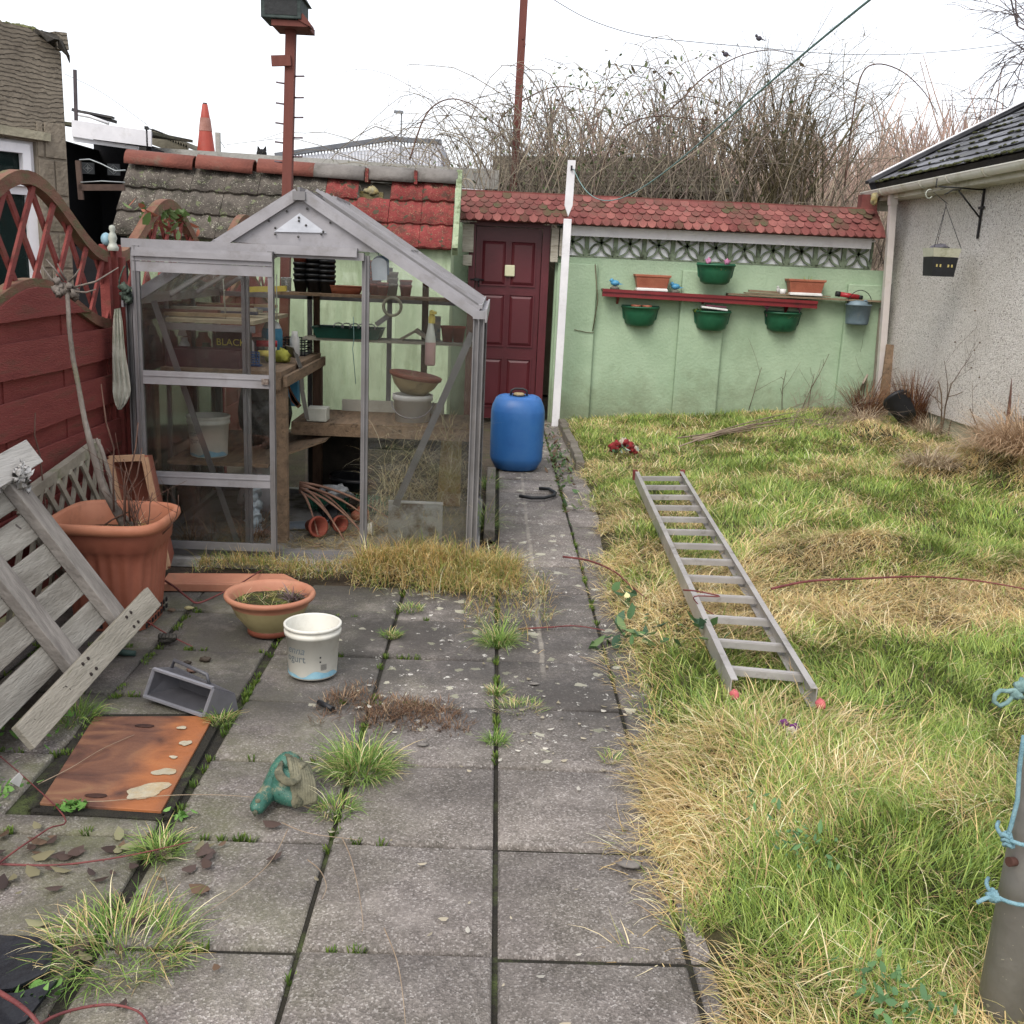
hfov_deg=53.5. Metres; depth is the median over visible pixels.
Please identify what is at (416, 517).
metal sheet
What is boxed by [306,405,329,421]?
white block
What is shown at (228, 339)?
weedkiller can
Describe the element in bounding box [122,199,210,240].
ivy
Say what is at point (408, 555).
dead grass
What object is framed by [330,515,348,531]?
fallen pot
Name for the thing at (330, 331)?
seed tray
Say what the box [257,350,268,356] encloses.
yellow tin
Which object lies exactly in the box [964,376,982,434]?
bare shrub
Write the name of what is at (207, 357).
seed trough
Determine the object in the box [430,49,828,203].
thicket leaves
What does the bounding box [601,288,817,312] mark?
wall shelf
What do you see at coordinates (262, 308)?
offcut
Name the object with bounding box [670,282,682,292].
bird ornament
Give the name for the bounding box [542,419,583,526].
path weeds
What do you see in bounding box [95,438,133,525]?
forked stem
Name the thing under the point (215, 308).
offcut
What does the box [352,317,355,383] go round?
string
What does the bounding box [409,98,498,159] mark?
bramble cane
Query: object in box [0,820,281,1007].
fallen leaves
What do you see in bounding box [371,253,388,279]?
hanging tag
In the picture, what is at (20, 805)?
paving joints
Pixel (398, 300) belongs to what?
ring
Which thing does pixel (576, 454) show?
path kerb
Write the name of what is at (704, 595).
bramble cane
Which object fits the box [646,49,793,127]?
bramble cane
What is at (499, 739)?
grass tuft
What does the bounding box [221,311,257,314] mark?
offcut
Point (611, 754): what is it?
grass tuft
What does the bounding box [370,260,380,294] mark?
pot stack
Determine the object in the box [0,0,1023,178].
sky
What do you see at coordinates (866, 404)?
dead clump
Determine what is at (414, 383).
glazed bowl
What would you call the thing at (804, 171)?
bare tree
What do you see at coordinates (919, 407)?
dead clump
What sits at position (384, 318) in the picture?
trowel
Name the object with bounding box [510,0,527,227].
tall post
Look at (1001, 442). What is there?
dead clump
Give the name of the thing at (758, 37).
bird
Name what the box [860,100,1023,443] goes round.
white garage
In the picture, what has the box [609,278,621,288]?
bird ornament
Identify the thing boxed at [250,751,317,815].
horse head ornament
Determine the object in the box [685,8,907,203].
bare tree
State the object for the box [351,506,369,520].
floor pot
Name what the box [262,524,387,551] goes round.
floor litter
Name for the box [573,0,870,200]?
clothes line
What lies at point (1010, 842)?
blue rope
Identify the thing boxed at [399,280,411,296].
pot stack
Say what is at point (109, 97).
overhead wire
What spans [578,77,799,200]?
bare tree
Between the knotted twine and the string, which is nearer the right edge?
the string
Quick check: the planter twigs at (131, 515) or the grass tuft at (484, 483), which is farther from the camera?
the grass tuft at (484, 483)
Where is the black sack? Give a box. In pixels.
[238,388,291,448]
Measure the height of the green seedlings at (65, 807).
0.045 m
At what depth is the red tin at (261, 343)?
5.66 m
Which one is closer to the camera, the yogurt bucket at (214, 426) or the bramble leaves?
the bramble leaves
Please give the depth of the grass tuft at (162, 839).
2.68 m
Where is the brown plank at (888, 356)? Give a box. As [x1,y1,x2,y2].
[880,344,893,416]
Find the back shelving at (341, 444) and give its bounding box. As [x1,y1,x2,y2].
[266,283,471,500]
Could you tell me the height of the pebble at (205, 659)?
0.026 m
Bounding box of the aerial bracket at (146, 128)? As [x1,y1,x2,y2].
[144,126,162,149]
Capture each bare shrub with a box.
[870,365,897,404]
[889,310,980,434]
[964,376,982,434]
[1003,409,1023,426]
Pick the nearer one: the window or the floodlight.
the floodlight
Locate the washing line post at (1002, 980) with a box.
[977,758,1023,1023]
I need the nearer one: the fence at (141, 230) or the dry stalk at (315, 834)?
the dry stalk at (315, 834)
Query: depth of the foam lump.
9.89 m
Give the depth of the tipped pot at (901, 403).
9.15 m
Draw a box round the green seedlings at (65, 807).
[0,704,197,1002]
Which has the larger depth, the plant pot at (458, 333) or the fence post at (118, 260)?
the plant pot at (458, 333)
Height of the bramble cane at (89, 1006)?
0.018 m
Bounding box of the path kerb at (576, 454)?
[558,419,584,470]
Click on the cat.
(262, 151)
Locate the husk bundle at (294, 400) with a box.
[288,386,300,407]
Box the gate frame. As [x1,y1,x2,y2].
[75,159,125,199]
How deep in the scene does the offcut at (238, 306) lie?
5.87 m
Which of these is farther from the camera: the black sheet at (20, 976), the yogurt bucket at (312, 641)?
the yogurt bucket at (312, 641)
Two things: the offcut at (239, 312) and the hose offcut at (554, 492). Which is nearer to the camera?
the offcut at (239, 312)
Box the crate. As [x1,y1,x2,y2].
[283,336,311,355]
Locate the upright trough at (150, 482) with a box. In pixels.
[107,454,173,569]
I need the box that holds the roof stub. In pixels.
[215,132,220,151]
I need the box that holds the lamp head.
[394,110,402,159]
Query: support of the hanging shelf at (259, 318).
hanging from the greenhouse
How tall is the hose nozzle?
0.027 m
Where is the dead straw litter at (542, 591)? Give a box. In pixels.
[451,552,569,653]
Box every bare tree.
[525,97,665,195]
[544,43,713,197]
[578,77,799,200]
[649,0,885,204]
[653,14,968,204]
[678,0,903,203]
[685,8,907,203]
[742,52,866,205]
[743,47,918,242]
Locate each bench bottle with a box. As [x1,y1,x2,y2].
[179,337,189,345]
[290,331,299,355]
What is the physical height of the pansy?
0.065 m
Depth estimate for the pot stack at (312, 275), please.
6.28 m
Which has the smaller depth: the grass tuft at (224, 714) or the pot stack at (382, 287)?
the grass tuft at (224, 714)
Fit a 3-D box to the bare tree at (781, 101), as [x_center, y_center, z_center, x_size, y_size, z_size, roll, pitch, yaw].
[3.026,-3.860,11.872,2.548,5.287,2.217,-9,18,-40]
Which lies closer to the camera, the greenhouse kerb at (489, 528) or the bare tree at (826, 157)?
the greenhouse kerb at (489, 528)
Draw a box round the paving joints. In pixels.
[0,431,707,1023]
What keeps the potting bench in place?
on the concrete floor
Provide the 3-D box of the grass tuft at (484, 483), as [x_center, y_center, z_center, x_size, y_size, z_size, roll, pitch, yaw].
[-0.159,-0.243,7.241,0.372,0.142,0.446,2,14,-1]
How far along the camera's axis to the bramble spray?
10.33 m
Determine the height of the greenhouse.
1.883 m
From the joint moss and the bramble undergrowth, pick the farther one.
the bramble undergrowth
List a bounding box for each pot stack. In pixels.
[293,258,306,291]
[306,258,319,292]
[319,259,335,292]
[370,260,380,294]
[377,282,388,295]
[387,272,398,295]
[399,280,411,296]
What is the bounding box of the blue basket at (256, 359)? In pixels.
[251,351,261,366]
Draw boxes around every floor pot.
[318,503,338,520]
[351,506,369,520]
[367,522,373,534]
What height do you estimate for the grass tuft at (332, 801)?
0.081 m
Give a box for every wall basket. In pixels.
[621,304,659,325]
[693,304,731,330]
[696,257,735,284]
[764,306,801,331]
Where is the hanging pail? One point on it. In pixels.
(857, 312)
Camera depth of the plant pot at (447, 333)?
6.39 m
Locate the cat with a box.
[256,146,266,154]
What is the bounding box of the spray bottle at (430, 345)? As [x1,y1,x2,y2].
[425,310,436,365]
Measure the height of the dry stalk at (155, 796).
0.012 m
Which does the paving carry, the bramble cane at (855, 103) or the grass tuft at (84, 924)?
the grass tuft at (84, 924)
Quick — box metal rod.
[73,69,77,120]
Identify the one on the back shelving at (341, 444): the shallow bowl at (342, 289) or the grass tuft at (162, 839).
the shallow bowl at (342, 289)
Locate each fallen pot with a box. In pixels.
[305,516,327,536]
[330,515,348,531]
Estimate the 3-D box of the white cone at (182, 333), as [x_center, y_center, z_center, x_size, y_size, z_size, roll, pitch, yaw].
[-1.804,-0.993,5.561,0.049,0.060,0.020,2,14,-1]
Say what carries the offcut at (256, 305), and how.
on the hanging shelf at (259, 318)
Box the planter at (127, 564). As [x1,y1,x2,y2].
[52,500,180,630]
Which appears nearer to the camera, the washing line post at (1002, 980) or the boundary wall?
the washing line post at (1002, 980)
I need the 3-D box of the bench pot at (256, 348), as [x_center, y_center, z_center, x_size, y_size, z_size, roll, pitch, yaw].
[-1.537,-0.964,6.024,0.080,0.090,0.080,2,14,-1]
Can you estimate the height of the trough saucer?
0.052 m
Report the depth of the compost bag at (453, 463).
6.47 m
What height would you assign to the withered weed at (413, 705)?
0.044 m
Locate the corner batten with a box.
[871,308,880,402]
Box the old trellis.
[5,439,110,622]
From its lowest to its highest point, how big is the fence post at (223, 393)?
1.590 m
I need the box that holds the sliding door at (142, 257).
[131,245,277,552]
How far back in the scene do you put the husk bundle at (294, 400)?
5.75 m
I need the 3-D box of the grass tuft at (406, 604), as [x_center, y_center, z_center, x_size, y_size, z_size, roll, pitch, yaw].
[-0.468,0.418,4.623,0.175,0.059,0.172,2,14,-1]
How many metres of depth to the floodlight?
3.54 m
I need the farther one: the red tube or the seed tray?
the red tube
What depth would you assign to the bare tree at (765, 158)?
10.95 m
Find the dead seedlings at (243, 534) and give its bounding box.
[171,505,297,553]
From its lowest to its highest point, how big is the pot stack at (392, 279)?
0.145 m
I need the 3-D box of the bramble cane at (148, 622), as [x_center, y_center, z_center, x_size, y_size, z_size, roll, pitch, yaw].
[-1.411,0.494,4.148,0.348,0.025,0.030,14,17,39]
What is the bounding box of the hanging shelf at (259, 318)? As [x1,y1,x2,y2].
[164,275,287,332]
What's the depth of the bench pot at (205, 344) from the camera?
5.67 m
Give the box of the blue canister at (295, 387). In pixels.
[288,381,299,405]
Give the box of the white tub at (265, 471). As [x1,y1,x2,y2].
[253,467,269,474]
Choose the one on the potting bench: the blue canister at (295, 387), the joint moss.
the blue canister at (295, 387)
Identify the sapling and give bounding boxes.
[42,259,128,525]
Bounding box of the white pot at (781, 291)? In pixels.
[776,286,785,293]
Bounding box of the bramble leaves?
[588,581,729,653]
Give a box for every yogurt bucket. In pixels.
[186,412,229,457]
[283,613,341,680]
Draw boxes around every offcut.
[164,308,220,312]
[164,312,240,317]
[171,306,257,311]
[196,305,275,310]
[197,302,277,307]
[197,304,253,307]
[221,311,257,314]
[317,699,334,711]
[519,487,556,499]
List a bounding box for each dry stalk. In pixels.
[38,735,132,783]
[61,794,253,801]
[192,829,287,921]
[281,822,357,839]
[307,859,326,898]
[342,838,362,930]
[384,928,405,1023]
[579,656,643,686]
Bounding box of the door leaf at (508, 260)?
[475,226,541,417]
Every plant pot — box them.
[440,325,452,341]
[453,326,465,342]
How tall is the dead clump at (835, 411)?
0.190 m
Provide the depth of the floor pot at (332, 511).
6.07 m
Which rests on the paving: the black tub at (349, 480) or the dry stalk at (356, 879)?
the dry stalk at (356, 879)
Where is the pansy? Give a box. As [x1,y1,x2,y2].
[778,719,805,736]
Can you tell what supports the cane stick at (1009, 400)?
on the lawn at (717, 933)
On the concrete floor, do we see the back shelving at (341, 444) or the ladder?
the back shelving at (341, 444)
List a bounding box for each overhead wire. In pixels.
[65,74,146,124]
[554,0,1022,54]
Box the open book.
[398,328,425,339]
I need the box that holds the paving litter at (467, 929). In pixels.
[314,620,711,1023]
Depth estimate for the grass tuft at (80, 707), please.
3.44 m
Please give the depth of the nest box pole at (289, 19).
6.63 m
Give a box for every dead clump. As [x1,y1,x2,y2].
[814,399,850,416]
[830,375,897,419]
[830,402,895,425]
[880,362,940,429]
[884,439,978,470]
[888,410,949,438]
[924,410,1011,452]
[932,386,1023,455]
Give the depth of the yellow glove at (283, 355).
5.78 m
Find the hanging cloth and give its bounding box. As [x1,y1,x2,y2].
[112,308,130,409]
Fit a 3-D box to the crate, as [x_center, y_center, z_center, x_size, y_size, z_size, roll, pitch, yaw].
[-1.352,-1.034,6.338,0.166,0.100,0.226,2,14,-1]
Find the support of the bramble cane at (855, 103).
attached to the bramble thicket at (638, 156)
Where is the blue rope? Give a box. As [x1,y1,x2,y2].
[976,735,1023,906]
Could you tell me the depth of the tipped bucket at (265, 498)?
5.93 m
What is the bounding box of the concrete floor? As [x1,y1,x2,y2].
[170,491,482,576]
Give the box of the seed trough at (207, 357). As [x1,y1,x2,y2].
[166,346,241,368]
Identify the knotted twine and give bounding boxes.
[118,266,132,304]
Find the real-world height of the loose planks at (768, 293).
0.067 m
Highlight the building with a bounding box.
[274,136,448,166]
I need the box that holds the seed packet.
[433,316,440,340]
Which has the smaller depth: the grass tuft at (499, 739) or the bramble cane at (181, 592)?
the grass tuft at (499, 739)
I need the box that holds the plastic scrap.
[10,773,22,786]
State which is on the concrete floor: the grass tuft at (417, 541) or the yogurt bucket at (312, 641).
the grass tuft at (417, 541)
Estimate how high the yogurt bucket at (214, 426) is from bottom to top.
0.225 m
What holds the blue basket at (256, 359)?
on the potting bench
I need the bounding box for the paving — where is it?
[0,420,726,1023]
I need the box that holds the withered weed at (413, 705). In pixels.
[307,678,477,736]
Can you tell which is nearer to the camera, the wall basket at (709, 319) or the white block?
the white block
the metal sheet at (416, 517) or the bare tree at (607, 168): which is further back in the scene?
the bare tree at (607, 168)
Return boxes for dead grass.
[187,543,390,583]
[336,529,543,599]
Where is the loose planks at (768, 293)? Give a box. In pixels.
[726,290,880,301]
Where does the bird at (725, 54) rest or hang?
on the thicket leaves at (663, 97)
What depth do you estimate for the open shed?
10.35 m
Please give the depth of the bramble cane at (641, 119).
10.66 m
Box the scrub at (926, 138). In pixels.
[508,55,1002,269]
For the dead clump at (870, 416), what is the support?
on the lawn at (717, 933)
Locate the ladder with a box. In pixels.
[632,469,825,709]
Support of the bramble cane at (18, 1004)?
on the black sheet at (20, 976)
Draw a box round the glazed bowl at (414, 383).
[389,368,441,395]
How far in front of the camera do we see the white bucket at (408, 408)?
6.20 m
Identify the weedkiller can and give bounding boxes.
[215,331,251,361]
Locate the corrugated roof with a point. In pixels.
(164, 143)
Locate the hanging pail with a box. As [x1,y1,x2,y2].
[845,290,871,324]
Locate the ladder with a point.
(764, 619)
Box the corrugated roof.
[151,128,196,149]
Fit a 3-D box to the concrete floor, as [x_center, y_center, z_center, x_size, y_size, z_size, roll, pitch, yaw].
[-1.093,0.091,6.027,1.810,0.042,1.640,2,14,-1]
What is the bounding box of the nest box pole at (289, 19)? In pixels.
[261,0,314,348]
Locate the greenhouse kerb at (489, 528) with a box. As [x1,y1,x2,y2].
[483,467,495,541]
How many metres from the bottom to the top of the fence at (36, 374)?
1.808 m
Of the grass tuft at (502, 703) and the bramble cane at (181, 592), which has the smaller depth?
the grass tuft at (502, 703)
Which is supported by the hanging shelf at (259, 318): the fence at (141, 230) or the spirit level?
the spirit level
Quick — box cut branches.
[677,368,910,446]
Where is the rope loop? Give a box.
[992,677,1023,707]
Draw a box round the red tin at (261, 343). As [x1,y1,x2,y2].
[256,340,276,346]
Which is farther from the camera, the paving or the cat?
the cat
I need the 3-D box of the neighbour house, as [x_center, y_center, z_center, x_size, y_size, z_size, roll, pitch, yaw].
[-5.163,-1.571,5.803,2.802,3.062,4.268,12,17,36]
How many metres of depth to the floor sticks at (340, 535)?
5.70 m
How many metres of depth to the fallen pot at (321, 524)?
5.70 m
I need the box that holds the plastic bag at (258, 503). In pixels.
[243,473,263,533]
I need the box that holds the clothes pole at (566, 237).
[551,160,575,425]
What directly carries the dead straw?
on the concrete floor
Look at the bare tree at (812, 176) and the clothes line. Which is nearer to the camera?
the clothes line
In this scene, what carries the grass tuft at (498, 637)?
on the paving
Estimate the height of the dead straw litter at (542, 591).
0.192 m
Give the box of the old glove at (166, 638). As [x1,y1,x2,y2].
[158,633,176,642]
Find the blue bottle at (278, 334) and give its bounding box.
[262,321,282,349]
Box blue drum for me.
[490,388,544,471]
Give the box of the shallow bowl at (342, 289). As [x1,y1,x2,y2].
[330,285,361,293]
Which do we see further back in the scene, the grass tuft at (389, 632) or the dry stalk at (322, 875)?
the grass tuft at (389, 632)
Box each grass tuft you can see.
[8,866,226,1011]
[32,687,116,729]
[117,816,202,874]
[195,706,245,726]
[303,716,422,792]
[305,780,371,822]
[377,626,407,639]
[396,596,423,612]
[401,533,442,551]
[453,494,516,533]
[462,607,536,654]
[474,725,512,747]
[481,468,509,489]
[481,680,512,696]
[484,694,554,714]
[598,748,629,764]
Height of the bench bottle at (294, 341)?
0.150 m
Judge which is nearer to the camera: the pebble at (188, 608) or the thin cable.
the pebble at (188, 608)
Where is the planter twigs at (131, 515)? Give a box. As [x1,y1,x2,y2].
[34,384,186,533]
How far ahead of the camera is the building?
16.10 m
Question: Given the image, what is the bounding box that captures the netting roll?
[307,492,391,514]
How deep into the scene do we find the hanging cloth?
5.01 m
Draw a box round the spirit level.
[249,286,286,291]
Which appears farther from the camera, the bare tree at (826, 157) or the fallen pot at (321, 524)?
the bare tree at (826, 157)
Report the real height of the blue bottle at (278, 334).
0.262 m
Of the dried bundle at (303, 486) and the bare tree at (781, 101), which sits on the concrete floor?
the dried bundle at (303, 486)
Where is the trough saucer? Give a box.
[164,573,297,591]
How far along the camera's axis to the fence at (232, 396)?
7.66 m
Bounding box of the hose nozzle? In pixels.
[117,649,135,655]
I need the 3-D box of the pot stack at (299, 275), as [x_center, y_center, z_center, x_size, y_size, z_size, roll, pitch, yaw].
[-1.312,-1.477,6.314,0.096,0.215,0.096,2,14,-1]
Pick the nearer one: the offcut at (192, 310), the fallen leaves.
the fallen leaves
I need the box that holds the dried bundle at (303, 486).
[298,481,387,539]
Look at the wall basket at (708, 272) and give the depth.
9.90 m
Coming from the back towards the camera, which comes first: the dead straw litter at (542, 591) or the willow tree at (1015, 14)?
the willow tree at (1015, 14)
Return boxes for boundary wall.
[449,189,892,422]
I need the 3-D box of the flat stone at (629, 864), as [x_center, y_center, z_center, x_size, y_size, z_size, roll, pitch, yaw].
[0.311,0.936,2.702,0.074,0.017,0.037,2,14,-1]
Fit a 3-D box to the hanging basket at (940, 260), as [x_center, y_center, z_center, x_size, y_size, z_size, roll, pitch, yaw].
[3.544,-2.300,8.368,0.252,0.703,0.228,2,14,-1]
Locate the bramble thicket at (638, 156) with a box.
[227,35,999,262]
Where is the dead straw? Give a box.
[345,406,490,545]
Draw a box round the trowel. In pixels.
[375,312,390,326]
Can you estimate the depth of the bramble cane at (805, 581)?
4.59 m
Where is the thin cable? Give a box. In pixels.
[574,264,597,332]
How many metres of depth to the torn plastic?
3.65 m
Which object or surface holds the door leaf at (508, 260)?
in the door frame at (507, 279)
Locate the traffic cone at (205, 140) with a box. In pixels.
[197,102,214,150]
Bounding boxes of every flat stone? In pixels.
[416,742,428,745]
[615,860,641,868]
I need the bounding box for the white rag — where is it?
[320,484,354,498]
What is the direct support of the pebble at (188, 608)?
on the paving
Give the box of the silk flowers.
[605,437,641,454]
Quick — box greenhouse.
[121,187,489,563]
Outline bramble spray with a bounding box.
[357,62,657,228]
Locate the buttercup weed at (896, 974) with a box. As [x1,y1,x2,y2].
[745,787,957,1023]
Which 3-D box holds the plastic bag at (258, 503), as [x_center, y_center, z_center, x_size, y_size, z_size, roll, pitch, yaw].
[-1.435,-0.043,5.639,0.120,0.360,0.138,2,14,-1]
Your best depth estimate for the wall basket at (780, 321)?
10.18 m
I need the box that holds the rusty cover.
[27,714,221,824]
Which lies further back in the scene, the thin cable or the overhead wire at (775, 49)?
the overhead wire at (775, 49)
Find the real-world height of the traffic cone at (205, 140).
0.559 m
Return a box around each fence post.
[98,244,131,454]
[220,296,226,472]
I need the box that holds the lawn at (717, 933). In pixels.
[569,409,1023,1023]
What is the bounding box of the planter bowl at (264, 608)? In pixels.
[223,579,315,638]
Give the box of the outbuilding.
[113,149,462,428]
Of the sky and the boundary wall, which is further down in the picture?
the boundary wall
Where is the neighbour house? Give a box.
[0,20,73,285]
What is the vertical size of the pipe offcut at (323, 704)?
0.019 m
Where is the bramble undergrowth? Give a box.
[442,159,887,270]
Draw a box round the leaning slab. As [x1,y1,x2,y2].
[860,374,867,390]
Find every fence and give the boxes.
[0,169,121,618]
[122,199,198,286]
[223,214,267,429]
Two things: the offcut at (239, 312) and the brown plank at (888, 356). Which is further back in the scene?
the brown plank at (888, 356)
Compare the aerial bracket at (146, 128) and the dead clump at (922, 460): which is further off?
the aerial bracket at (146, 128)
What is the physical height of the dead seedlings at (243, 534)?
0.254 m
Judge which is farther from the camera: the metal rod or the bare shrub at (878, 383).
the bare shrub at (878, 383)
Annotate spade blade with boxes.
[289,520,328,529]
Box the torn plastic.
[0,458,33,493]
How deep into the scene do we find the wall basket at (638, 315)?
10.14 m
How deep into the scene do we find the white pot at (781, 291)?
10.12 m
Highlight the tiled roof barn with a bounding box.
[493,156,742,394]
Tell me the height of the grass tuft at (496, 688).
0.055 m
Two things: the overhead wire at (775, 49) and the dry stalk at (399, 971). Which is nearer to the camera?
the dry stalk at (399, 971)
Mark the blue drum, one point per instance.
(517, 430)
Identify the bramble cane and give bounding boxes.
[0,756,66,862]
[0,841,191,866]
[0,989,40,1023]
[40,1003,148,1023]
[146,621,191,646]
[165,569,262,603]
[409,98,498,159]
[498,86,607,184]
[518,624,604,630]
[563,556,646,598]
[595,116,734,190]
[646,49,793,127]
[683,589,719,614]
[771,576,1023,589]
[844,63,937,185]
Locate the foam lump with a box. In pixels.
[870,192,877,206]
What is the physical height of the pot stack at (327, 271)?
0.230 m
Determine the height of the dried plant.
0.839 m
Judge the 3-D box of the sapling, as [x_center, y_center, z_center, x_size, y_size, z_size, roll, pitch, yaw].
[-1.739,-0.458,4.226,0.392,1.140,0.144,7,14,17]
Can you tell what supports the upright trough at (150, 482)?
on the paving
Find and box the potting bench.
[153,352,330,542]
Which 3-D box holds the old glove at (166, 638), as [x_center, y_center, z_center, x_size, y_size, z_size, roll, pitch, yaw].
[-1.389,0.507,4.099,0.082,0.047,0.060,2,14,-1]
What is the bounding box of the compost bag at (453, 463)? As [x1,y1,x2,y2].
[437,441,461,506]
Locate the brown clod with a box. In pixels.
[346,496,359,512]
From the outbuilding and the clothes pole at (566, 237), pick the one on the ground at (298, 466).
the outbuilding
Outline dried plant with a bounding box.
[748,338,862,409]
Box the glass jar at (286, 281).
[281,277,291,291]
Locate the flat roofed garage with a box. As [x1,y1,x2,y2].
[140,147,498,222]
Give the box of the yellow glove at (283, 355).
[264,347,291,362]
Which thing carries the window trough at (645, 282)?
on the wall shelf at (702, 298)
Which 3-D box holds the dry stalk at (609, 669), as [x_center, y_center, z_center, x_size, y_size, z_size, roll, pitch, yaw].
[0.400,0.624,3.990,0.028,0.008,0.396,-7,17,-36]
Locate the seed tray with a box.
[311,324,385,339]
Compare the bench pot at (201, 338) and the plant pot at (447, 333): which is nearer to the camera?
the bench pot at (201, 338)
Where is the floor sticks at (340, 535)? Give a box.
[300,513,383,549]
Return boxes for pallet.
[0,440,160,750]
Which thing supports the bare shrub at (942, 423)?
on the lawn at (717, 933)
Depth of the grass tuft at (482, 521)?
6.22 m
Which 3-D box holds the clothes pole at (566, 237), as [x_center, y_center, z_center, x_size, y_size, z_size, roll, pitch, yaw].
[0.494,-2.051,9.840,0.083,2.557,0.270,2,14,-1]
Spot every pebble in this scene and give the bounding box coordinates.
[184,606,193,609]
[199,656,211,661]
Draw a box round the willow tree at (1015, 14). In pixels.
[926,0,1023,123]
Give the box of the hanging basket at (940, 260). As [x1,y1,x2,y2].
[923,188,961,276]
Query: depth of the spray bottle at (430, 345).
5.31 m
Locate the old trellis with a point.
(63, 470)
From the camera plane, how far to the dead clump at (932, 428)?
8.99 m
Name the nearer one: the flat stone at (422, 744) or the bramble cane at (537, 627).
the flat stone at (422, 744)
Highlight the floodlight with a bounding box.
[143,658,237,716]
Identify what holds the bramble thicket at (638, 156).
on the ground at (298, 466)
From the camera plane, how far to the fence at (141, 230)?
5.77 m
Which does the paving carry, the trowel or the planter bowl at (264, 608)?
the planter bowl at (264, 608)
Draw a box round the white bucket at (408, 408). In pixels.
[391,392,433,422]
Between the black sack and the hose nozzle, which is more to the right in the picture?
the black sack
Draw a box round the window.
[0,138,40,284]
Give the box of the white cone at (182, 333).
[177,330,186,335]
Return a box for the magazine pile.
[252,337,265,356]
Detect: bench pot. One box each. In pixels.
[195,332,211,346]
[201,342,210,346]
[253,341,258,356]
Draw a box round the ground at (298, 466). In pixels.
[0,395,547,626]
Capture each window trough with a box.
[633,274,671,291]
[785,277,826,295]
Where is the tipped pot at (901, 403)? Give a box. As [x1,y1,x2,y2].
[883,389,915,422]
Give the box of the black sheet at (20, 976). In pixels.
[0,935,57,1023]
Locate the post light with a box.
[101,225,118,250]
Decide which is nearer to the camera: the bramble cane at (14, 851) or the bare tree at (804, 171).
the bramble cane at (14, 851)
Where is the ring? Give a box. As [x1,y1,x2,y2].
[382,296,402,316]
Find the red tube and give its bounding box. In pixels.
[835,291,862,299]
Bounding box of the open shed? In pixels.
[65,108,192,315]
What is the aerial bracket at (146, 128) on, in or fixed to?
attached to the open shed
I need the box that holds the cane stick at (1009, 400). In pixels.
[1006,378,1011,424]
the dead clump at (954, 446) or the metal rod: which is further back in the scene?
the metal rod
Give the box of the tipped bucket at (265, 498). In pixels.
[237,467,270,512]
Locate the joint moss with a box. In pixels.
[0,437,614,985]
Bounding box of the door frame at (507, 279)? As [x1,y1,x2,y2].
[464,221,550,417]
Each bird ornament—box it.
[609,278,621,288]
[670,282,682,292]
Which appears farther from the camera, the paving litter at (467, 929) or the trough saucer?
the trough saucer
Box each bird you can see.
[722,50,731,56]
[755,34,764,40]
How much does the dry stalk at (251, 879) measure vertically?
0.008 m
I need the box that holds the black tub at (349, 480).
[330,470,386,510]
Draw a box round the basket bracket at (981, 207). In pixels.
[935,179,985,238]
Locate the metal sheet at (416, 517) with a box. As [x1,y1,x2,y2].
[388,500,442,550]
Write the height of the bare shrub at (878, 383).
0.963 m
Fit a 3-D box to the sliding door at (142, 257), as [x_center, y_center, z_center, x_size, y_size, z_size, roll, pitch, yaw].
[-1.515,-0.535,5.046,0.674,1.500,0.046,2,14,-1]

